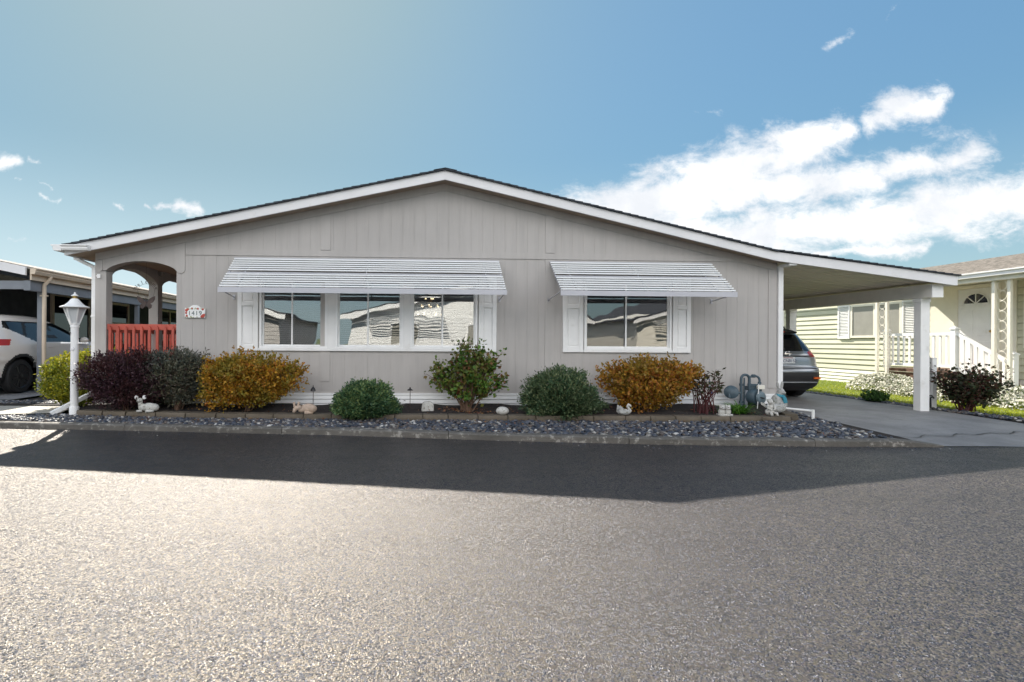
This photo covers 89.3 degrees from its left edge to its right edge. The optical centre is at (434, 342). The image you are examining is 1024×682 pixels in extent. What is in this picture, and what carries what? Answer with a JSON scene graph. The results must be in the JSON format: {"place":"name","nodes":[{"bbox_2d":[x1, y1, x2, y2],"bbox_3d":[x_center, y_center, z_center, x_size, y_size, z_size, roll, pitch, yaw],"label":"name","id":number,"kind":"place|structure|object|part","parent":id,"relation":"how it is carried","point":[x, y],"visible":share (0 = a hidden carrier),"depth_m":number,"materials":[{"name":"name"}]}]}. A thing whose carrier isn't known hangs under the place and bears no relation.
{"place":"outdoors","nodes":[
{"label":"outdoors","id":0,"kind":"place"},
{"bbox_2d":[0,380,49,399],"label":"carport pad","id":1,"kind":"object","parent":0,"point":[31,390],"visible":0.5,"depth_m":11.07,"materials":[{"name":"concrete"}]},
{"bbox_2d":[0,314,90,392],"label":"parked car","id":2,"kind":"object","parent":1,"relation":"on","point":[18,351],"visible":0.59,"depth_m":11.46,"materials":[{"name":"paint"}]},
{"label":"side window","id":3,"kind":"part","parent":2,"relation":"part of","materials":[{"name":"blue glass"}]},
{"bbox_2d":[0,259,176,390],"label":"mobile home","id":4,"kind":"object","parent":1,"relation":"on","point":[41,295],"visible":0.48,"depth_m":14.56,"materials":[{"name":"blue"}]},
{"bbox_2d":[50,294,90,340],"bbox_3d":[-11.977,-0.762,16.896,0.080,1.580,1.900,0,0,-2],"label":"window","id":5,"kind":"structure","parent":4,"relation":"in","point":[58,317],"depth_m":16.59,"materials":[{"name":"black glass"}]},
{"bbox_2d":[112,302,128,343],"bbox_3d":[-12.086,-0.708,19.593,0.080,1.570,1.300,0,0,-2],"label":"window","id":6,"kind":"structure","parent":4,"relation":"in","point":[120,312],"depth_m":19.69,"materials":[{"name":"black glass"}]},
{"bbox_2d":[162,309,175,323],"bbox_3d":[-12.248,-0.774,23.640,0.080,1.400,2.000,0,0,-2],"label":"window","id":7,"kind":"structure","parent":4,"relation":"in","point":[168,316],"depth_m":23.55,"materials":[{"name":"black glass"}]},
{"bbox_2d":[0,405,68,413],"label":"side path","id":8,"kind":"structure","parent":0,"point":[9,409],"depth_m":8.93,"materials":[{"name":"concrete"}]},
{"bbox_2d":[0,390,123,407],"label":"side soil","id":9,"kind":"structure","parent":0,"point":[39,398],"depth_m":9.63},
{"bbox_2d":[33,348,93,406],"bbox_3d":[-6.417,0.636,9.275,1.352,1.082,1.253,0,0,-2],"label":"globe shrub","id":10,"kind":"object","parent":9,"relation":"on","point":[57,388],"visible":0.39,"depth_m":8.91,"materials":[{"name":"yellow plant"}]},
{"bbox_2d":[0,428,1023,681],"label":"road","id":11,"kind":"structure","parent":0,"point":[166,556],"depth_m":3.17,"materials":[{"name":"grey asphalt"}]},
{"bbox_2d":[0,421,943,446],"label":"kerb","id":12,"kind":"structure","parent":11,"relation":"on","point":[683,440],"depth_m":7.10,"materials":[{"name":"concrete"}]},
{"bbox_2d":[0,428,956,452],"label":"road grit","id":13,"kind":"object","parent":11,"relation":"on","point":[519,442],"visible":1,"depth_m":6.82,"materials":[{"name":"grey gravel"}]},
{"bbox_2d":[0,0,1023,294],"label":"sky","id":14,"kind":"structure","parent":0,"point":[889,132],"materials":[{"name":"blue"}]},
{"bbox_2d":[8,395,1019,446],"bbox_3d":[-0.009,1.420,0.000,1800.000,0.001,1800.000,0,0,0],"label":"ground","id":15,"kind":"structure","parent":0,"point":[64,412],"depth_m":11.06,"materials":[{"name":"concrete"}]},
{"bbox_2d":[79,403,790,417],"bbox_3d":[0.102,1.138,8.772,12.110,0.115,1.231,0,0,0],"label":"soil bed","id":16,"kind":"object","parent":15,"relation":"on","point":[681,409],"visible":0.38,"depth_m":8.67,"materials":[{"name":"brown soil"}]},
{"bbox_2d":[67,344,177,410],"bbox_3d":[-5.084,0.610,8.515,1.751,1.190,1.155,0,0,-2],"label":"barberry bush","id":17,"kind":"object","parent":16,"relation":"on","point":[116,377],"visible":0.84,"depth_m":8.25,"materials":[{"name":"purple plant"}]},
{"bbox_2d":[135,345,214,409],"bbox_3d":[-4.312,0.614,8.545,1.596,1.173,0.824,0,0,-2],"label":"nandina bush","id":18,"kind":"object","parent":16,"relation":"on","point":[183,377],"visible":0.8,"depth_m":8.43,"materials":[{"name":"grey plant"}]},
{"bbox_2d":[193,345,311,412],"bbox_3d":[-3.002,0.644,8.391,1.906,1.191,1.219,0,0,-2],"label":"spirea bush","id":19,"kind":"object","parent":16,"relation":"on","point":[241,379],"visible":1,"depth_m":8.26,"materials":[{"name":"orange plant"}]},
{"bbox_2d":[329,377,404,419],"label":"globe shrub","id":20,"kind":"object","parent":16,"relation":"on","point":[361,399],"visible":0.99,"depth_m":7.98,"materials":[{"name":"green plant"}]},
{"bbox_2d":[421,401,433,410],"bbox_3d":[-0.118,1.074,8.565,0.207,0.170,0.140,0,0,-2],"label":"garden stone","id":21,"kind":"object","parent":16,"relation":"on","point":[427,405],"visible":0.93,"depth_m":8.50,"materials":[{"name":"white stone"}]},
{"bbox_2d":[424,336,509,410],"bbox_3d":[0.534,0.540,8.628,1.505,1.301,0.683,0,0,-2],"label":"rose bush","id":22,"kind":"object","parent":16,"relation":"on","point":[471,377],"visible":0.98,"depth_m":8.54,"materials":[{"name":"green plant"}]},
{"bbox_2d":[100,403,836,435],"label":"fallen leaves","id":23,"kind":"object","parent":16,"relation":"on","point":[478,413],"visible":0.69,"depth_m":8.35,"materials":[{"name":"brown plant"}]},
{"bbox_2d":[517,362,610,421],"bbox_3d":[2.080,0.824,8.355,1.521,0.989,1.165,0,0,-2],"label":"spruce shrub","id":24,"kind":"object","parent":16,"relation":"on","point":[562,391],"visible":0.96,"depth_m":8.11,"materials":[{"name":"green plant"}]},
{"bbox_2d":[591,351,706,412],"bbox_3d":[3.631,0.704,8.613,1.920,1.153,1.180,0,0,-2],"label":"spirea bush","id":25,"kind":"object","parent":16,"relation":"on","point":[646,381],"visible":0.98,"depth_m":8.41,"materials":[{"name":"orange plant"}]},
{"bbox_2d":[690,367,725,414],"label":"potted plant","id":26,"kind":"object","parent":16,"relation":"on","point":[705,403],"visible":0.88,"depth_m":8.57,"materials":[{"name":"red plant"}]},
{"bbox_2d":[709,401,758,414],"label":"daylily plant","id":27,"kind":"object","parent":16,"relation":"on","point":[739,409],"visible":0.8,"depth_m":8.41,"materials":[{"name":"green plant"}]},
{"bbox_2d":[724,373,765,408],"bbox_3d":[5.506,0.904,9.069,0.684,0.698,0.291,0,0,-12],"label":"gas meter","id":28,"kind":"object","parent":16,"relation":"on","point":[750,393],"visible":0.96,"depth_m":9.07,"materials":[{"name":"grey paint"}]},
{"bbox_2d":[773,403,785,413],"bbox_3d":[5.746,1.102,8.554,0.215,0.177,0.157,0,0,-2],"label":"stone ornament","id":29,"kind":"object","parent":16,"relation":"on","point":[781,407],"visible":0.75,"depth_m":8.49,"materials":[{"name":"white stone"}]},
{"bbox_2d":[17,411,910,439],"bbox_3d":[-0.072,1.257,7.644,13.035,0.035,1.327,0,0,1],"label":"gravel bed","id":30,"kind":"object","parent":15,"relation":"on","point":[876,433],"visible":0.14,"depth_m":7.44,"materials":[{"name":"grey gravel"}]},
{"bbox_2d":[59,292,89,414],"bbox_3d":[-5.896,0.204,8.383,0.444,2.052,0.424,0,0,-2],"label":"lamp post","id":31,"kind":"object","parent":30,"relation":"on","point":[74,308],"visible":1,"depth_m":8.33,"materials":[{"name":"white metal"}]},
{"bbox_2d":[77,409,105,415],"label":"edging block","id":32,"kind":"structure","parent":30,"relation":"on","point":[98,412],"depth_m":8.30,"materials":[{"name":"beige concrete"}]},
{"bbox_2d":[103,410,131,415],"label":"edging block","id":33,"kind":"structure","parent":30,"relation":"on","point":[115,412],"depth_m":8.24,"materials":[{"name":"beige concrete"}]},
{"bbox_2d":[126,410,158,416],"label":"edging block","id":34,"kind":"structure","parent":30,"relation":"on","point":[134,413],"depth_m":8.20,"materials":[{"name":"beige concrete"}]},
{"bbox_2d":[134,395,158,412],"bbox_3d":[-4.627,0.987,8.215,0.370,0.274,0.154,0,0,-12],"label":"fawn figurine","id":35,"kind":"object","parent":34,"relation":"on","point":[149,407],"visible":1,"depth_m":8.18,"materials":[{"name":"white paint"}]},
{"bbox_2d":[156,411,190,417],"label":"edging block","id":36,"kind":"structure","parent":30,"relation":"on","point":[170,414],"depth_m":8.15,"materials":[{"name":"beige concrete"}]},
{"bbox_2d":[186,411,219,417],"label":"edging block","id":37,"kind":"structure","parent":30,"relation":"on","point":[198,414],"depth_m":8.10,"materials":[{"name":"beige concrete"}]},
{"bbox_2d":[216,412,249,418],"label":"edging block","id":38,"kind":"structure","parent":30,"relation":"on","point":[227,415],"depth_m":8.07,"materials":[{"name":"beige concrete"}]},
{"bbox_2d":[246,412,276,418],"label":"edging block","id":39,"kind":"structure","parent":30,"relation":"on","point":[263,415],"depth_m":8.05,"materials":[{"name":"beige concrete"}]},
{"bbox_2d":[273,412,303,419],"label":"edging block","id":40,"kind":"structure","parent":30,"relation":"on","point":[278,415],"depth_m":8.04,"materials":[{"name":"beige concrete"}]},
{"bbox_2d":[303,413,332,419],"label":"edging block","id":41,"kind":"structure","parent":30,"relation":"on","point":[319,416],"depth_m":8.04,"materials":[{"name":"beige concrete"}]},
{"bbox_2d":[292,402,316,413],"bbox_3d":[-2.050,1.035,8.104,0.372,0.199,0.170,0,0,-2],"label":"rabbit figurine","id":42,"kind":"object","parent":41,"relation":"on","point":[308,408],"visible":1,"depth_m":8.05,"materials":[{"name":"beige ceramic"}]},
{"bbox_2d":[331,414,358,419],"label":"edging block","id":43,"kind":"structure","parent":30,"relation":"on","point":[339,416],"depth_m":8.04,"materials":[{"name":"beige concrete"}]},
{"bbox_2d":[365,413,394,419],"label":"edging block","id":44,"kind":"structure","parent":30,"relation":"on","point":[390,416],"depth_m":8.04,"materials":[{"name":"beige concrete"}]},
{"bbox_2d":[395,413,422,420],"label":"edging block","id":45,"kind":"structure","parent":30,"relation":"on","point":[409,416],"depth_m":8.05,"materials":[{"name":"beige concrete"}]},
{"bbox_2d":[423,413,447,420],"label":"edging block","id":46,"kind":"structure","parent":30,"relation":"on","point":[431,416],"depth_m":8.05,"materials":[{"name":"beige concrete"}]},
{"bbox_2d":[448,413,477,419],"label":"edging block","id":47,"kind":"structure","parent":30,"relation":"on","point":[462,416],"depth_m":8.05,"materials":[{"name":"beige concrete"}]},
{"bbox_2d":[477,414,507,421],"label":"edging block","id":48,"kind":"structure","parent":30,"relation":"on","point":[489,417],"depth_m":8.05,"materials":[{"name":"beige concrete"}]},
{"bbox_2d":[496,407,508,414],"bbox_3d":[1.082,1.096,8.183,0.209,0.138,0.156,0,0,-2],"label":"garden stone","id":49,"kind":"object","parent":48,"relation":"on","point":[502,410],"visible":0.91,"depth_m":8.13,"materials":[{"name":"white stone"}]},
{"bbox_2d":[507,414,535,421],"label":"edging block","id":50,"kind":"structure","parent":30,"relation":"on","point":[511,417],"depth_m":8.05,"materials":[{"name":"beige concrete"}]},
{"bbox_2d":[535,414,565,421],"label":"edging block","id":51,"kind":"structure","parent":30,"relation":"on","point":[542,418],"depth_m":8.04,"materials":[{"name":"beige concrete"}]},
{"bbox_2d":[565,414,593,421],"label":"edging block","id":52,"kind":"structure","parent":30,"relation":"on","point":[588,417],"depth_m":8.05,"materials":[{"name":"beige concrete"}]},
{"bbox_2d":[590,414,624,420],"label":"edging block","id":53,"kind":"structure","parent":30,"relation":"on","point":[607,417],"depth_m":8.05,"materials":[{"name":"beige concrete"}]},
{"bbox_2d":[624,414,650,421],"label":"edging block","id":54,"kind":"structure","parent":30,"relation":"on","point":[629,417],"depth_m":8.06,"materials":[{"name":"beige concrete"}]},
{"bbox_2d":[616,403,631,414],"bbox_3d":[3.028,1.069,8.161,0.231,0.192,0.130,0,0,-2],"label":"swan figurine","id":55,"kind":"object","parent":54,"relation":"on","point":[620,410],"visible":1,"depth_m":8.13,"materials":[{"name":"white ceramic"}]},
{"bbox_2d":[648,414,675,422],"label":"edging block","id":56,"kind":"structure","parent":30,"relation":"on","point":[656,418],"depth_m":8.06,"materials":[{"name":"beige concrete"}]},
{"bbox_2d":[672,415,700,422],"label":"edging block","id":57,"kind":"structure","parent":30,"relation":"on","point":[687,418],"depth_m":8.07,"materials":[{"name":"beige concrete"}]},
{"bbox_2d":[697,415,730,422],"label":"edging block","id":58,"kind":"structure","parent":30,"relation":"on","point":[709,418],"depth_m":8.07,"materials":[{"name":"beige concrete"}]},
{"bbox_2d":[716,405,732,415],"bbox_3d":[4.635,1.086,8.175,0.200,0.180,0.141,0,0,-2],"label":"stone ornament","id":59,"kind":"object","parent":58,"relation":"on","point":[724,410],"visible":1,"depth_m":8.14,"materials":[{"name":"white stone"}]},
{"bbox_2d":[730,415,761,422],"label":"edging block","id":60,"kind":"structure","parent":30,"relation":"on","point":[745,418],"depth_m":8.09,"materials":[{"name":"beige concrete"}]},
{"bbox_2d":[757,415,790,420],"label":"edging block","id":61,"kind":"structure","parent":30,"relation":"on","point":[776,418],"depth_m":8.10,"materials":[{"name":"beige concrete"}]},
{"bbox_2d":[761,399,778,415],"bbox_3d":[5.395,1.045,8.207,0.234,0.279,0.179,0,0,-2],"label":"cherub figurine","id":62,"kind":"object","parent":61,"relation":"on","point":[769,410],"visible":1,"depth_m":8.20,"materials":[{"name":"white stone"}]},
{"bbox_2d":[784,392,1023,446],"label":"driveway","id":63,"kind":"structure","parent":0,"point":[907,422],"depth_m":8.35,"materials":[{"name":"concrete"}]},
{"bbox_2d":[50,167,961,410],"bbox_3d":[1.204,-0.870,16.840,15.785,4.234,16.868,0,0,-2],"label":"mobile home","id":64,"kind":"object","parent":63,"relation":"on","point":[332,289],"visible":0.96,"depth_m":9.13,"materials":[{"name":"beige wood"}]},
{"bbox_2d":[49,393,89,414],"bbox_3d":[-6.040,0.999,8.597,0.085,0.395,0.692,0,0,39],"label":"downspout extension","id":65,"kind":"object","parent":64,"relation":"attached to","point":[67,405],"visible":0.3,"depth_m":8.47,"materials":[{"name":"white paint"}]},
{"bbox_2d":[112,330,153,362],"bbox_3d":[-5.859,0.145,9.881,0.085,0.920,1.604,0,0,-2],"label":"porch railing","id":66,"kind":"object","parent":64,"relation":"on","point":[129,337],"visible":0.09,"depth_m":9.86,"materials":[{"name":"red paint"}]},
{"bbox_2d":[107,324,175,368],"bbox_3d":[-5.115,0.147,8.974,1.192,0.925,0.142,0,0,-2],"label":"porch railing","id":67,"kind":"object","parent":64,"relation":"on","point":[140,327],"visible":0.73,"depth_m":8.92,"materials":[{"name":"red paint"}]},
{"bbox_2d":[133,281,156,308],"bbox_3d":[-5.057,-0.985,8.943,0.407,0.810,0.024,0,0,-2],"label":"welcome sign","id":68,"kind":"object","parent":64,"relation":"hanging from","point":[146,302],"visible":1,"depth_m":8.94,"materials":[{"name":"metal"}]},
{"bbox_2d":[162,330,175,351],"bbox_3d":[-5.931,0.144,11.679,0.085,0.920,1.604,0,0,-2],"label":"porch railing","id":69,"kind":"object","parent":64,"relation":"on","point":[168,338],"visible":0.07,"depth_m":11.40,"materials":[{"name":"red paint"}]},
{"bbox_2d":[185,305,204,317],"bbox_3d":[-4.176,-0.535,8.927,0.353,0.223,0.022,0,0,-2],"label":"number plaque","id":70,"kind":"object","parent":64,"relation":"attached to","point":[194,311],"visible":1,"depth_m":8.92,"materials":[{"name":"white ceramic"}]},
{"bbox_2d":[259,275,326,347],"bbox_3d":[-2.486,-0.535,9.055,1.180,1.280,0.129,0,0,-2],"label":"window","id":71,"kind":"structure","parent":64,"relation":"in","point":[262,300],"depth_m":9.08,"materials":[{"name":"white plastic"}]},
{"bbox_2d":[335,276,403,348],"bbox_3d":[-1.155,-0.527,9.108,1.195,1.280,0.129,0,0,-2],"label":"window","id":72,"kind":"structure","parent":64,"relation":"in","point":[337,305],"depth_m":9.13,"materials":[{"name":"white plastic"}]},
{"bbox_2d":[417,288,441,318],"bbox_3d":[-0.103,-0.946,11.317,0.556,0.870,0.486,0,0,-2],"label":"chandelier","id":73,"kind":"object","parent":64,"relation":"hanging from","point":[429,310],"visible":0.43,"depth_m":11.31,"materials":[{"name":"white metal"}]},
{"bbox_2d":[410,277,477,348],"bbox_3d":[0.163,-0.519,9.161,1.196,1.280,0.129,0,0,-2],"label":"window","id":74,"kind":"structure","parent":64,"relation":"in","point":[475,299],"depth_m":9.16,"materials":[{"name":"white plastic"}]},
{"bbox_2d":[584,279,671,349],"bbox_3d":[3.489,-0.499,9.294,1.600,1.280,0.129,0,0,-2],"label":"window","id":75,"kind":"structure","parent":64,"relation":"in","point":[610,322],"depth_m":9.29,"materials":[{"name":"glass"}]},
{"bbox_2d":[783,326,820,395],"bbox_3d":[7.583,0.431,13.367,2.217,1.659,4.662,0,0,-2],"label":"parked car","id":76,"kind":"object","parent":63,"relation":"on","point":[801,370],"visible":0.27,"depth_m":11.16,"materials":[{"name":"grey paint"}]},
{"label":"rear window","id":77,"kind":"part","parent":76,"relation":"part of","materials":[{"name":"black glass"}]},
{"bbox_2d":[904,431,1014,437],"bbox_3d":[7.790,1.332,7.435,2.792,0.033,0.151,0,0,-9],"label":"driveway crack","id":78,"kind":"object","parent":63,"relation":"on","point":[957,433],"visible":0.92,"depth_m":7.40,"materials":[{"name":"black concrete"}]},
{"bbox_2d":[806,379,1023,417],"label":"lawn","id":79,"kind":"structure","parent":0,"point":[893,398],"depth_m":12.09,"materials":[{"name":"plant"}]},
{"bbox_2d":[860,389,890,401],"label":"ground plant","id":80,"kind":"object","parent":79,"relation":"on","point":[875,395],"visible":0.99,"depth_m":10.94,"materials":[{"name":"green plant"}]},
{"bbox_2d":[783,253,1023,400],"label":"mobile home","id":81,"kind":"object","parent":79,"relation":"on","point":[982,302],"visible":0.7,"depth_m":13.85,"materials":[{"name":"beige"}]},
{"bbox_2d":[850,301,901,337],"bbox_3d":[13.509,-0.669,15.710,0.040,1.060,1.750,0,0,-2],"label":"window","id":82,"kind":"structure","parent":81,"relation":"in","point":[862,316],"depth_m":15.83,"materials":[{"name":"beige paint"}]},
{"bbox_2d":[882,326,1019,402],"bbox_3d":[12.421,0.455,12.521,0.140,1.680,3.100,0,0,-2],"label":"porch railing","id":83,"kind":"object","parent":81,"relation":"attached to","point":[954,333],"visible":0.64,"depth_m":12.19,"materials":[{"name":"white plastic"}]},
{"bbox_2d":[954,282,1000,370],"bbox_3d":[13.567,-0.379,12.844,0.106,2.120,1.030,0,0,-2],"label":"door","id":84,"kind":"structure","parent":81,"relation":"in","point":[972,305],"depth_m":12.83,"materials":[{"name":"white paint"}]},
{"bbox_2d":[1023,291,1023,347],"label":"window","id":85,"kind":"structure","parent":81,"relation":"in","point":[1023,291],"depth_m":11.86,"materials":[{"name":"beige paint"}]},
{"bbox_2d":[805,391,1023,421],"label":"border pebbles","id":86,"kind":"object","parent":79,"relation":"on","point":[1002,416],"visible":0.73,"depth_m":9.51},
{"bbox_2d":[846,372,1023,409],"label":"flowering ground cover","id":87,"kind":"object","parent":79,"relation":"on","point":[900,385],"visible":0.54,"depth_m":12.68,"materials":[{"name":"white plant"}]},
{"bbox_2d":[929,358,1014,411],"bbox_3d":[9.886,0.809,9.517,1.210,1.034,1.062,0,0,-2],"label":"rose bush","id":88,"kind":"object","parent":79,"relation":"on","point":[969,391],"visible":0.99,"depth_m":9.34,"materials":[{"name":"purple plant"}]},
{"bbox_2d":[932,409,1023,422],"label":"border soil","id":89,"kind":"structure","parent":0,"point":[1013,420],"depth_m":8.62,"materials":[{"name":"brown soil"}]},
{"bbox_2d":[929,358,936,407],"bbox_3d":[9.632,0.798,9.903,0.140,1.000,0.149,0,0,-2],"label":"utility post","id":90,"kind":"object","parent":89,"relation":"on","point":[932,393],"visible":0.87,"depth_m":9.88,"materials":[{"name":"grey metal"}]},
{"label":"gravel corner","id":91,"kind":"structure","parent":0,"visible":0},
{"bbox_2d":[780,411,798,420],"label":"edging block","id":92,"kind":"structure","parent":91,"relation":"on","point":[794,416],"depth_m":8.32,"materials":[{"name":"beige concrete"}]},
{"bbox_2d":[765,405,814,418],"bbox_3d":[6.016,1.186,8.691,0.047,0.160,0.714,0,0,-41],"label":"drain pipe","id":93,"kind":"object","parent":91,"relation":"on","point":[808,410],"visible":0.72,"depth_m":8.50,"materials":[{"name":"white plastic"}]},
{"label":"left gravel","id":94,"kind":"structure","parent":0,"visible":0},
{"bbox_2d":[0,400,89,420],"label":"pale pebbles","id":95,"kind":"object","parent":94,"relation":"on","point":[11,417],"visible":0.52,"depth_m":8.30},
{"bbox_3d":[5.990,1.227,8.899,0.207,0.128,0.370,0,0,18],"label":"edging block","id":96,"kind":"object","parent":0,"visible":0},
{"bbox_2d":[771,381,787,406],"bbox_3d":[5.914,0.926,8.795,0.251,0.519,0.184,0,0,21],"label":"rabbit figurine","id":97,"kind":"object","parent":96,"relation":"on","point":[779,397],"visible":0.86,"depth_m":8.75,"materials":[{"name":"white ceramic"}]}
]}

